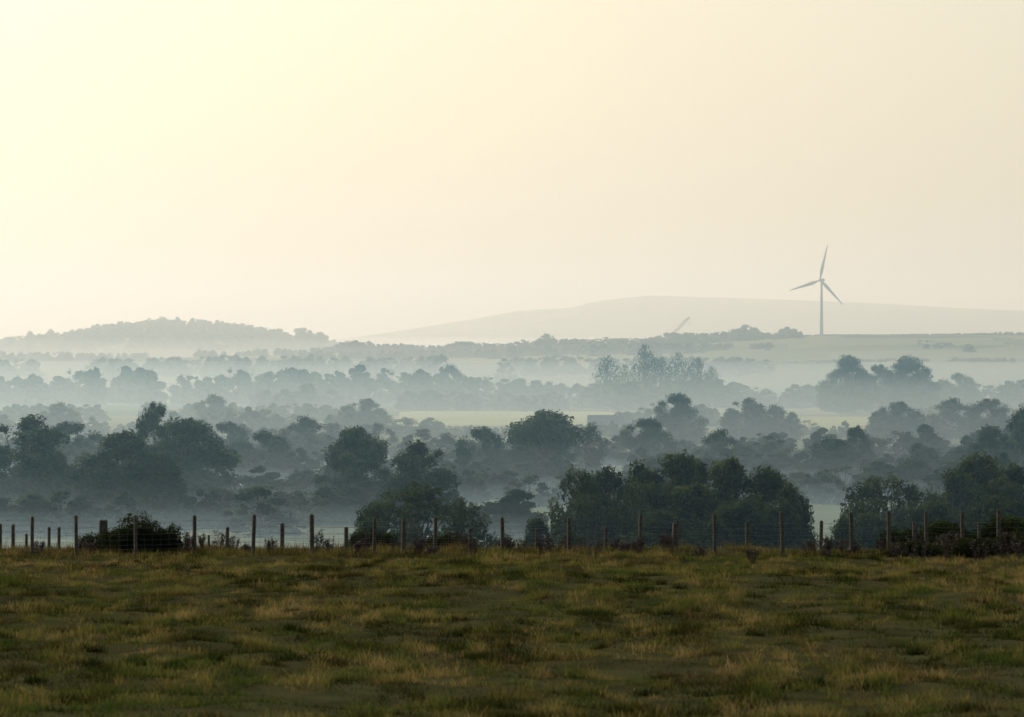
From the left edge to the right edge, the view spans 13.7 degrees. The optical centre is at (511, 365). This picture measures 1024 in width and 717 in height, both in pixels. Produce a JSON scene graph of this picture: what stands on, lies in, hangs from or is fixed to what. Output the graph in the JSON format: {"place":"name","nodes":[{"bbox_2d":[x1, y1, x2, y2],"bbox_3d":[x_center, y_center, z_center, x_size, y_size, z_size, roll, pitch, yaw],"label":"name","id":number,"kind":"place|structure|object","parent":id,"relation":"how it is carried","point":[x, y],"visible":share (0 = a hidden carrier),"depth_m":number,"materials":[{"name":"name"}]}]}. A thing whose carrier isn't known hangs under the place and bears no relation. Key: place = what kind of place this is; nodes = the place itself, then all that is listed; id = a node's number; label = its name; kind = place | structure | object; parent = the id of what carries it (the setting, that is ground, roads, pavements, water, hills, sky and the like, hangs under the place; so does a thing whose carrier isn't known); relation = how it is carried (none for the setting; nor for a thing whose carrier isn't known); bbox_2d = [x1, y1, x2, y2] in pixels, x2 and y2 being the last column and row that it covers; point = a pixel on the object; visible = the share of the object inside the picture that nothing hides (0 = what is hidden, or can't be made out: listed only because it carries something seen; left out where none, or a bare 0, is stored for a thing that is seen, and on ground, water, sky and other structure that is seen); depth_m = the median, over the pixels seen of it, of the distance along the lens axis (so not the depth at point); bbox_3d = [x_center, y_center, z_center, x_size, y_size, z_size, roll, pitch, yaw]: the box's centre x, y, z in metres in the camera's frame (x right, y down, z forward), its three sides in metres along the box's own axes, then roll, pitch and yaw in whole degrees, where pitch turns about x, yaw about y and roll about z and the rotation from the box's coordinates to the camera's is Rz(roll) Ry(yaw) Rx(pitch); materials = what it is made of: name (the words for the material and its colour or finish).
{"place":"outdoors","nodes":[
{"label":"outdoors","id":0,"kind":"place"},
{"bbox_2d":[0,539,1014,559],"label":"dry grass","id":1,"kind":"structure","parent":0,"point":[337,547],"depth_m":149.92,"materials":[{"name":"brown plant"}]},
{"bbox_2d":[0,296,1023,716],"bbox_3d":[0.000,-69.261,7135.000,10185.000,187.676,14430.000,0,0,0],"label":"ground","id":2,"kind":"structure","parent":0,"point":[644,316],"depth_m":122.62,"materials":[{"name":"green plant"}]},
{"bbox_2d":[0,414,79,513],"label":"oak tree","id":3,"kind":"object","parent":2,"relation":"on","point":[40,467],"visible":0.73,"depth_m":685.76,"materials":[{"name":"green plant"}]},
{"bbox_2d":[0,494,80,535],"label":"hawthorn bush","id":4,"kind":"object","parent":2,"relation":"on","point":[11,507],"visible":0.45,"depth_m":610.25,"materials":[{"name":"green plant"}]},
{"bbox_2d":[39,401,78,428],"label":"ash tree","id":5,"kind":"object","parent":2,"relation":"on","point":[57,411],"visible":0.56,"depth_m":1497.38,"materials":[{"name":"green plant"}]},
{"bbox_2d":[30,421,105,467],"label":"ash tree","id":6,"kind":"object","parent":2,"relation":"on","point":[70,429],"visible":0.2,"depth_m":898.74,"materials":[{"name":"green plant"}]},
{"bbox_2d":[62,428,188,521],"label":"oak tree","id":7,"kind":"object","parent":2,"relation":"on","point":[124,445],"visible":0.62,"depth_m":645.60,"materials":[{"name":"green plant"}]},
{"bbox_2d":[106,510,163,553],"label":"bramble bush","id":8,"kind":"object","parent":2,"relation":"on","point":[127,542],"visible":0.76,"depth_m":151.62,"materials":[{"name":"green plant"}]},
{"bbox_2d":[129,401,177,462],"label":"ash tree","id":9,"kind":"object","parent":2,"relation":"on","point":[149,421],"visible":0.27,"depth_m":738.58,"materials":[{"name":"green plant"}]},
{"bbox_2d":[128,449,195,520],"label":"hawthorn bush","id":10,"kind":"object","parent":2,"relation":"on","point":[167,471],"visible":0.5,"depth_m":646.13,"materials":[{"name":"green plant"}]},
{"bbox_2d":[141,519,184,551],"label":"bramble bush","id":11,"kind":"object","parent":2,"relation":"on","point":[172,541],"visible":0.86,"depth_m":152.08,"materials":[{"name":"green plant"}]},
{"bbox_2d":[0,402,337,421],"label":"distant trees","id":12,"kind":"object","parent":2,"relation":"on","point":[15,412],"visible":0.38,"depth_m":1787.98,"materials":[{"name":"green plant"}]},
{"bbox_2d":[0,316,349,354],"bbox_3d":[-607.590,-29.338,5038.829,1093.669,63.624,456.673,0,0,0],"label":"woodland","id":13,"kind":"object","parent":2,"relation":"on","point":[179,332],"visible":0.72,"depth_m":4954.09,"materials":[{"name":"grey plant"}]},
{"bbox_2d":[5,485,356,536],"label":"distant trees","id":14,"kind":"object","parent":2,"relation":"on","point":[229,515],"visible":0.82,"depth_m":611.74,"materials":[{"name":"grey plant"}]},
{"bbox_2d":[121,416,244,490],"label":"oak tree","id":15,"kind":"object","parent":2,"relation":"on","point":[209,453],"visible":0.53,"depth_m":727.18,"materials":[{"name":"green plant"}]},
{"bbox_2d":[0,406,390,436],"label":"distant trees","id":16,"kind":"object","parent":2,"relation":"on","point":[242,418],"visible":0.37,"depth_m":1487.10,"materials":[{"name":"green plant"}]},
{"bbox_2d":[0,347,409,363],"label":"distant trees","id":17,"kind":"object","parent":2,"relation":"on","point":[61,356],"visible":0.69,"depth_m":3861.83,"materials":[{"name":"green plant"}]},
{"bbox_2d":[192,393,237,426],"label":"ash tree","id":18,"kind":"object","parent":2,"relation":"on","point":[214,402],"visible":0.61,"depth_m":1596.76,"materials":[{"name":"green plant"}]},
{"bbox_2d":[200,421,255,467],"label":"ash tree","id":19,"kind":"object","parent":2,"relation":"on","point":[235,432],"visible":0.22,"depth_m":997.98,"materials":[{"name":"green plant"}]},
{"bbox_2d":[0,419,458,455],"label":"distant trees","id":20,"kind":"object","parent":2,"relation":"on","point":[335,427],"visible":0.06,"depth_m":1179.18,"materials":[{"name":"green plant"}]},
{"bbox_2d":[234,429,296,476],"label":"ash tree","id":21,"kind":"object","parent":2,"relation":"on","point":[263,437],"visible":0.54,"depth_m":877.96,"materials":[{"name":"green plant"}]},
{"bbox_2d":[234,479,320,500],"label":"birch tree","id":22,"kind":"object","parent":2,"relation":"on","point":[281,484],"visible":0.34,"depth_m":719.17,"materials":[{"name":"green plant"}]},
{"bbox_2d":[277,415,336,454],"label":"ash tree","id":23,"kind":"object","parent":2,"relation":"on","point":[303,426],"visible":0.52,"depth_m":1047.60,"materials":[{"name":"green plant"}]},
{"bbox_2d":[0,364,616,405],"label":"distant trees","id":24,"kind":"object","parent":2,"relation":"on","point":[140,386],"visible":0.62,"depth_m":2375.72,"materials":[{"name":"grey plant"}]},
{"bbox_2d":[329,483,374,524],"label":"hawthorn bush","id":25,"kind":"object","parent":2,"relation":"on","point":[352,494],"visible":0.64,"depth_m":637.38,"materials":[{"name":"green plant"}]},
{"bbox_2d":[311,447,395,506],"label":"ash tree","id":26,"kind":"object","parent":2,"relation":"on","point":[360,465],"visible":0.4,"depth_m":668.21,"materials":[{"name":"green plant"}]},
{"bbox_2d":[323,425,390,472],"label":"oak tree","id":27,"kind":"object","parent":2,"relation":"on","point":[376,450],"visible":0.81,"depth_m":673.70,"materials":[{"name":"green plant"}]},
{"bbox_2d":[343,398,384,433],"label":"oak tree","id":28,"kind":"object","parent":2,"relation":"on","point":[367,413],"visible":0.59,"depth_m":1496.29,"materials":[{"name":"green plant"}]},
{"bbox_2d":[348,496,416,545],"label":"birch tree","id":29,"kind":"object","parent":2,"relation":"on","point":[376,512],"visible":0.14,"depth_m":399.29,"materials":[{"name":"green plant"}]},
{"bbox_2d":[0,353,776,381],"bbox_3d":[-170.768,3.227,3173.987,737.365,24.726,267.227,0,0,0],"label":"distant trees","id":30,"kind":"object","parent":2,"relation":"on","point":[731,366],"visible":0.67,"depth_m":3185.54,"materials":[{"name":"grey plant"}]},
{"bbox_2d":[353,480,483,546],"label":"birch tree","id":31,"kind":"object","parent":2,"relation":"on","point":[421,495],"visible":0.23,"depth_m":405.02,"materials":[{"name":"green plant"}]},
{"bbox_2d":[375,439,464,531],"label":"oak tree","id":32,"kind":"object","parent":2,"relation":"on","point":[411,465],"visible":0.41,"depth_m":607.61,"materials":[{"name":"green plant"}]},
{"bbox_2d":[248,382,649,411],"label":"distant trees","id":33,"kind":"object","parent":2,"relation":"on","point":[427,400],"visible":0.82,"depth_m":2170.84,"materials":[{"name":"green plant"}]},
{"bbox_2d":[426,496,498,547],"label":"birch tree","id":34,"kind":"object","parent":2,"relation":"on","point":[457,519],"visible":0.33,"depth_m":394.45,"materials":[{"name":"green plant"}]},
{"bbox_2d":[453,426,506,469],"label":"ash tree","id":35,"kind":"object","parent":2,"relation":"on","point":[487,441],"visible":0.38,"depth_m":868.17,"materials":[{"name":"green plant"}]},
{"bbox_2d":[0,520,980,550],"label":"post and wire fence","id":36,"kind":"object","parent":2,"relation":"on","point":[103,525],"visible":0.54,"depth_m":156.93,"materials":[{"name":"brown wood"}]},
{"bbox_2d":[0,543,1023,716],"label":"meadow grass","id":37,"kind":"structure","parent":2,"relation":"on","point":[885,674],"depth_m":88.11,"materials":[{"name":"green plant"}]},
{"bbox_2d":[0,435,1023,481],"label":"distant trees","id":38,"kind":"object","parent":2,"relation":"on","point":[464,454],"visible":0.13,"depth_m":869.14,"materials":[{"name":"green plant"}]},
{"bbox_2d":[0,509,1023,555],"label":"post and wire fence","id":39,"kind":"object","parent":2,"relation":"on","point":[502,532],"visible":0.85,"depth_m":149.93,"materials":[{"name":"brown wood"}]},
{"bbox_2d":[3,424,1023,466],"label":"distant trees","id":40,"kind":"object","parent":2,"relation":"on","point":[928,437],"visible":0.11,"depth_m":1007.16,"materials":[{"name":"green plant"}]},
{"bbox_2d":[384,421,642,437],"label":"distant trees","id":41,"kind":"object","parent":2,"relation":"on","point":[458,432],"visible":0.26,"depth_m":1409.93,"materials":[{"name":"green plant"}]},
{"bbox_2d":[7,451,1023,506],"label":"distant trees","id":42,"kind":"object","parent":2,"relation":"on","point":[471,489],"visible":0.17,"depth_m":730.07,"materials":[{"name":"green plant"}]},
{"bbox_2d":[282,341,773,360],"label":"distant trees","id":43,"kind":"object","parent":2,"relation":"on","point":[600,350],"visible":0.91,"depth_m":3629.29,"materials":[{"name":"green plant"}]},
{"bbox_2d":[522,511,555,549],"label":"hawthorn bush","id":44,"kind":"object","parent":2,"relation":"on","point":[534,522],"visible":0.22,"depth_m":399.47,"materials":[{"name":"green plant"}]},
{"bbox_2d":[503,439,577,472],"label":"ash tree","id":45,"kind":"object","parent":2,"relation":"on","point":[520,454],"visible":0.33,"depth_m":858.22,"materials":[{"name":"green plant"}]},
{"bbox_2d":[503,408,589,466],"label":"oak tree","id":46,"kind":"object","parent":2,"relation":"on","point":[545,429],"visible":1,"depth_m":848.03,"materials":[{"name":"green plant"}]},
{"bbox_2d":[309,331,803,352],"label":"distant trees","id":47,"kind":"object","parent":2,"relation":"on","point":[683,339],"visible":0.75,"depth_m":3883.58,"materials":[{"name":"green plant"}]},
{"bbox_2d":[536,454,577,491],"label":"hawthorn bush","id":48,"kind":"object","parent":2,"relation":"on","point":[554,466],"visible":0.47,"depth_m":814.29,"materials":[{"name":"green plant"}]},
{"bbox_2d":[547,464,613,540],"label":"birch tree","id":49,"kind":"object","parent":2,"relation":"on","point":[590,488],"visible":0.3,"depth_m":424.56,"materials":[{"name":"green plant"}]},
{"bbox_2d":[550,492,628,548],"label":"birch tree","id":50,"kind":"object","parent":2,"relation":"on","point":[590,504],"visible":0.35,"depth_m":419.94,"materials":[{"name":"green plant"}]},
{"bbox_2d":[574,423,608,474],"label":"birch tree","id":51,"kind":"object","parent":2,"relation":"on","point":[590,461],"visible":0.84,"depth_m":899.72,"materials":[{"name":"green plant"}]},
{"bbox_2d":[566,464,648,540],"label":"ash tree","id":52,"kind":"object","parent":2,"relation":"on","point":[608,480],"visible":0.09,"depth_m":439.13,"materials":[{"name":"green plant"}]},
{"bbox_2d":[589,355,626,402],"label":"poplar tree","id":53,"kind":"object","parent":2,"relation":"on","point":[607,386],"visible":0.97,"depth_m":2198.56,"materials":[{"name":"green plant"}]},
{"bbox_2d":[607,458,663,516],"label":"ash tree","id":54,"kind":"object","parent":2,"relation":"on","point":[640,473],"visible":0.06,"depth_m":447.54,"materials":[{"name":"green plant"}]},
{"bbox_2d":[606,478,670,544],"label":"birch tree","id":55,"kind":"object","parent":2,"relation":"on","point":[650,492],"visible":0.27,"depth_m":421.60,"materials":[{"name":"green plant"}]},
{"bbox_2d":[625,343,661,396],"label":"poplar tree","id":56,"kind":"object","parent":2,"relation":"on","point":[644,378],"visible":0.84,"depth_m":2198.76,"materials":[{"name":"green plant"}]},
{"bbox_2d":[614,416,683,467],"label":"oak tree","id":57,"kind":"object","parent":2,"relation":"on","point":[654,434],"visible":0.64,"depth_m":977.83,"materials":[{"name":"green plant"}]},
{"bbox_2d":[632,448,713,543],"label":"oak tree","id":58,"kind":"object","parent":2,"relation":"on","point":[680,467],"visible":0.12,"depth_m":443.99,"materials":[{"name":"green plant"}]},
{"bbox_2d":[629,480,724,548],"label":"oak tree","id":59,"kind":"object","parent":2,"relation":"on","point":[691,501],"visible":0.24,"depth_m":418.66,"materials":[{"name":"green plant"}]},
{"bbox_2d":[614,402,741,425],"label":"distant trees","id":60,"kind":"object","parent":2,"relation":"on","point":[713,415],"visible":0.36,"depth_m":1673.07,"materials":[{"name":"green plant"}]},
{"bbox_2d":[450,487,908,536],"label":"distant trees","id":61,"kind":"object","parent":2,"relation":"on","point":[511,510],"visible":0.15,"depth_m":594.82,"materials":[{"name":"green plant"}]},
{"bbox_2d":[652,393,709,447],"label":"oak tree","id":62,"kind":"object","parent":2,"relation":"on","point":[678,422],"visible":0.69,"depth_m":1247.59,"materials":[{"name":"green plant"}]},
{"bbox_2d":[682,355,715,404],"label":"poplar tree","id":63,"kind":"object","parent":2,"relation":"on","point":[698,394],"visible":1,"depth_m":2228.53,"materials":[{"name":"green plant"}]},
{"bbox_2d":[690,427,747,459],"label":"ash tree","id":64,"kind":"object","parent":2,"relation":"on","point":[717,438],"visible":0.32,"depth_m":898.89,"materials":[{"name":"green plant"}]},
{"bbox_2d":[671,455,768,544],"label":"oak tree","id":65,"kind":"object","parent":2,"relation":"on","point":[726,476],"visible":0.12,"depth_m":429.09,"materials":[{"name":"green plant"}]},
{"bbox_2d":[586,420,870,437],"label":"distant trees","id":66,"kind":"object","parent":2,"relation":"on","point":[842,433],"visible":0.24,"depth_m":1407.00,"materials":[{"name":"green plant"}]},
{"bbox_2d":[699,494,795,550],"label":"hawthorn bush","id":67,"kind":"object","parent":2,"relation":"on","point":[734,517],"visible":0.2,"depth_m":408.87,"materials":[{"name":"green plant"}]},
{"bbox_2d":[724,397,776,439],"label":"oak tree","id":68,"kind":"object","parent":2,"relation":"on","point":[747,408],"visible":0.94,"depth_m":1345.66,"materials":[{"name":"green plant"}]},
{"bbox_2d":[738,465,814,544],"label":"oak tree","id":69,"kind":"object","parent":2,"relation":"on","point":[771,483],"visible":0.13,"depth_m":433.93,"materials":[{"name":"green plant"}]},
{"bbox_2d":[758,404,796,439],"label":"ash tree","id":70,"kind":"object","parent":2,"relation":"on","point":[777,414],"visible":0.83,"depth_m":1346.32,"materials":[{"name":"green plant"}]},
{"bbox_2d":[755,450,801,478],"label":"hawthorn bush","id":71,"kind":"object","parent":2,"relation":"on","point":[780,460],"visible":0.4,"depth_m":870.14,"materials":[{"name":"green plant"}]},
{"bbox_2d":[760,495,809,549],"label":"hawthorn bush","id":72,"kind":"object","parent":2,"relation":"on","point":[792,529],"visible":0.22,"depth_m":413.95,"materials":[{"name":"green plant"}]},
{"bbox_2d":[761,482,818,546],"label":"ash tree","id":73,"kind":"object","parent":2,"relation":"on","point":[790,494],"visible":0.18,"depth_m":427.20,"materials":[{"name":"green plant"}]},
{"bbox_2d":[571,375,1023,410],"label":"distant trees","id":74,"kind":"object","parent":2,"relation":"on","point":[1011,394],"visible":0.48,"depth_m":2239.50,"materials":[{"name":"green plant"}]},
{"bbox_2d":[792,435,862,482],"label":"hawthorn bush","id":75,"kind":"object","parent":2,"relation":"on","point":[832,452],"visible":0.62,"depth_m":857.92,"materials":[{"name":"green plant"}]},
{"bbox_2d":[823,516,860,549],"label":"hawthorn bush","id":76,"kind":"object","parent":2,"relation":"on","point":[838,534],"visible":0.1,"depth_m":389.43,"materials":[{"name":"green plant"}]},
{"bbox_2d":[815,354,876,412],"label":"oak tree","id":77,"kind":"object","parent":2,"relation":"on","point":[847,395],"visible":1,"depth_m":2045.29,"materials":[{"name":"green plant"}]},
{"bbox_2d":[840,424,880,471],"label":"oak tree","id":78,"kind":"object","parent":2,"relation":"on","point":[863,447],"visible":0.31,"depth_m":897.99,"materials":[{"name":"green plant"}]},
{"bbox_2d":[848,511,897,549],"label":"hawthorn bush","id":79,"kind":"object","parent":2,"relation":"on","point":[863,526],"visible":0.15,"depth_m":428.88,"materials":[{"name":"green plant"}]},
{"bbox_2d":[847,459,898,487],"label":"hawthorn bush","id":80,"kind":"object","parent":2,"relation":"on","point":[874,468],"visible":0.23,"depth_m":762.17,"materials":[{"name":"green plant"}]},
{"bbox_2d":[860,364,894,411],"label":"ash tree","id":81,"kind":"object","parent":2,"relation":"on","point":[880,392],"visible":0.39,"depth_m":2077.68,"materials":[{"name":"green plant"}]},
{"bbox_2d":[829,472,931,533],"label":"birch tree","id":82,"kind":"object","parent":2,"relation":"on","point":[874,492],"visible":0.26,"depth_m":448.57,"materials":[{"name":"green plant"}]},
{"bbox_2d":[754,357,1015,365],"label":"distant trees","id":83,"kind":"object","parent":2,"relation":"on","point":[956,359],"visible":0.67,"depth_m":3347.08,"materials":[{"name":"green plant"}]},
{"bbox_2d":[868,400,917,442],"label":"oak tree","id":84,"kind":"object","parent":2,"relation":"on","point":[896,421],"visible":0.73,"depth_m":1296.32,"materials":[{"name":"green plant"}]},
{"bbox_2d":[877,354,942,411],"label":"oak tree","id":85,"kind":"object","parent":2,"relation":"on","point":[902,382],"visible":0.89,"depth_m":2043.55,"materials":[{"name":"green plant"}]},
{"bbox_2d":[895,457,933,489],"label":"hawthorn bush","id":86,"kind":"object","parent":2,"relation":"on","point":[914,468],"visible":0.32,"depth_m":763.49,"materials":[{"name":"green plant"}]},
{"bbox_2d":[884,539,946,557],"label":"bramble bush","id":87,"kind":"object","parent":2,"relation":"on","point":[936,550],"visible":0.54,"depth_m":145.48,"materials":[{"name":"green plant"}]},
{"bbox_2d":[898,495,966,533],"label":"hawthorn bush","id":88,"kind":"object","parent":2,"relation":"on","point":[936,510],"visible":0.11,"depth_m":419.68,"materials":[{"name":"green plant"}]},
{"bbox_2d":[919,519,974,546],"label":"bramble bush","id":89,"kind":"object","parent":2,"relation":"on","point":[931,539],"visible":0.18,"depth_m":159.58,"materials":[{"name":"green plant"}]},
{"bbox_2d":[925,397,978,439],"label":"ash tree","id":90,"kind":"object","parent":2,"relation":"on","point":[945,427],"visible":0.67,"depth_m":1346.58,"materials":[{"name":"green plant"}]},
{"bbox_2d":[923,468,989,534],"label":"ash tree","id":91,"kind":"object","parent":2,"relation":"on","point":[956,482],"visible":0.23,"depth_m":463.93,"materials":[{"name":"green plant"}]},
{"bbox_2d":[938,373,979,405],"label":"ash tree","id":92,"kind":"object","parent":2,"relation":"on","point":[967,388],"visible":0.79,"depth_m":2196.63,"materials":[{"name":"green plant"}]},
{"bbox_2d":[938,535,1006,556],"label":"bramble bush","id":93,"kind":"object","parent":2,"relation":"on","point":[961,547],"visible":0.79,"depth_m":146.41,"materials":[{"name":"green plant"}]},
{"bbox_2d":[938,450,1023,521],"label":"oak tree","id":94,"kind":"object","parent":2,"relation":"on","point":[982,469],"visible":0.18,"depth_m":469.06,"materials":[{"name":"green plant"}]},
{"bbox_2d":[955,398,1011,441],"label":"ash tree","id":95,"kind":"object","parent":2,"relation":"on","point":[977,422],"visible":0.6,"depth_m":1315.62,"materials":[{"name":"green plant"}]},
{"bbox_2d":[957,423,1023,470],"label":"oak tree","id":96,"kind":"object","parent":2,"relation":"on","point":[991,445],"visible":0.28,"depth_m":818.78,"materials":[{"name":"green plant"}]},
{"bbox_2d":[964,491,1023,536],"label":"hawthorn bush","id":97,"kind":"object","parent":2,"relation":"on","point":[1008,507],"visible":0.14,"depth_m":399.34,"materials":[{"name":"green plant"}]},
{"bbox_2d":[969,462,1023,529],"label":"oak tree","id":98,"kind":"object","parent":2,"relation":"on","point":[1015,479],"visible":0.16,"depth_m":449.23,"materials":[{"name":"green plant"}]},
{"bbox_2d":[971,513,1023,543],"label":"bramble bush","id":99,"kind":"object","parent":2,"relation":"on","point":[987,531],"visible":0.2,"depth_m":159.69,"materials":[{"name":"green plant"}]},
{"bbox_2d":[999,405,1023,467],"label":"ash tree","id":100,"kind":"object","parent":2,"relation":"on","point":[1016,424],"visible":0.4,"depth_m":828.75,"materials":[{"name":"green plant"}]},
{"bbox_2d":[0,0,1023,339],"label":"sky","id":101,"kind":"structure","parent":0,"point":[339,169],"materials":[{"name":"beige"}]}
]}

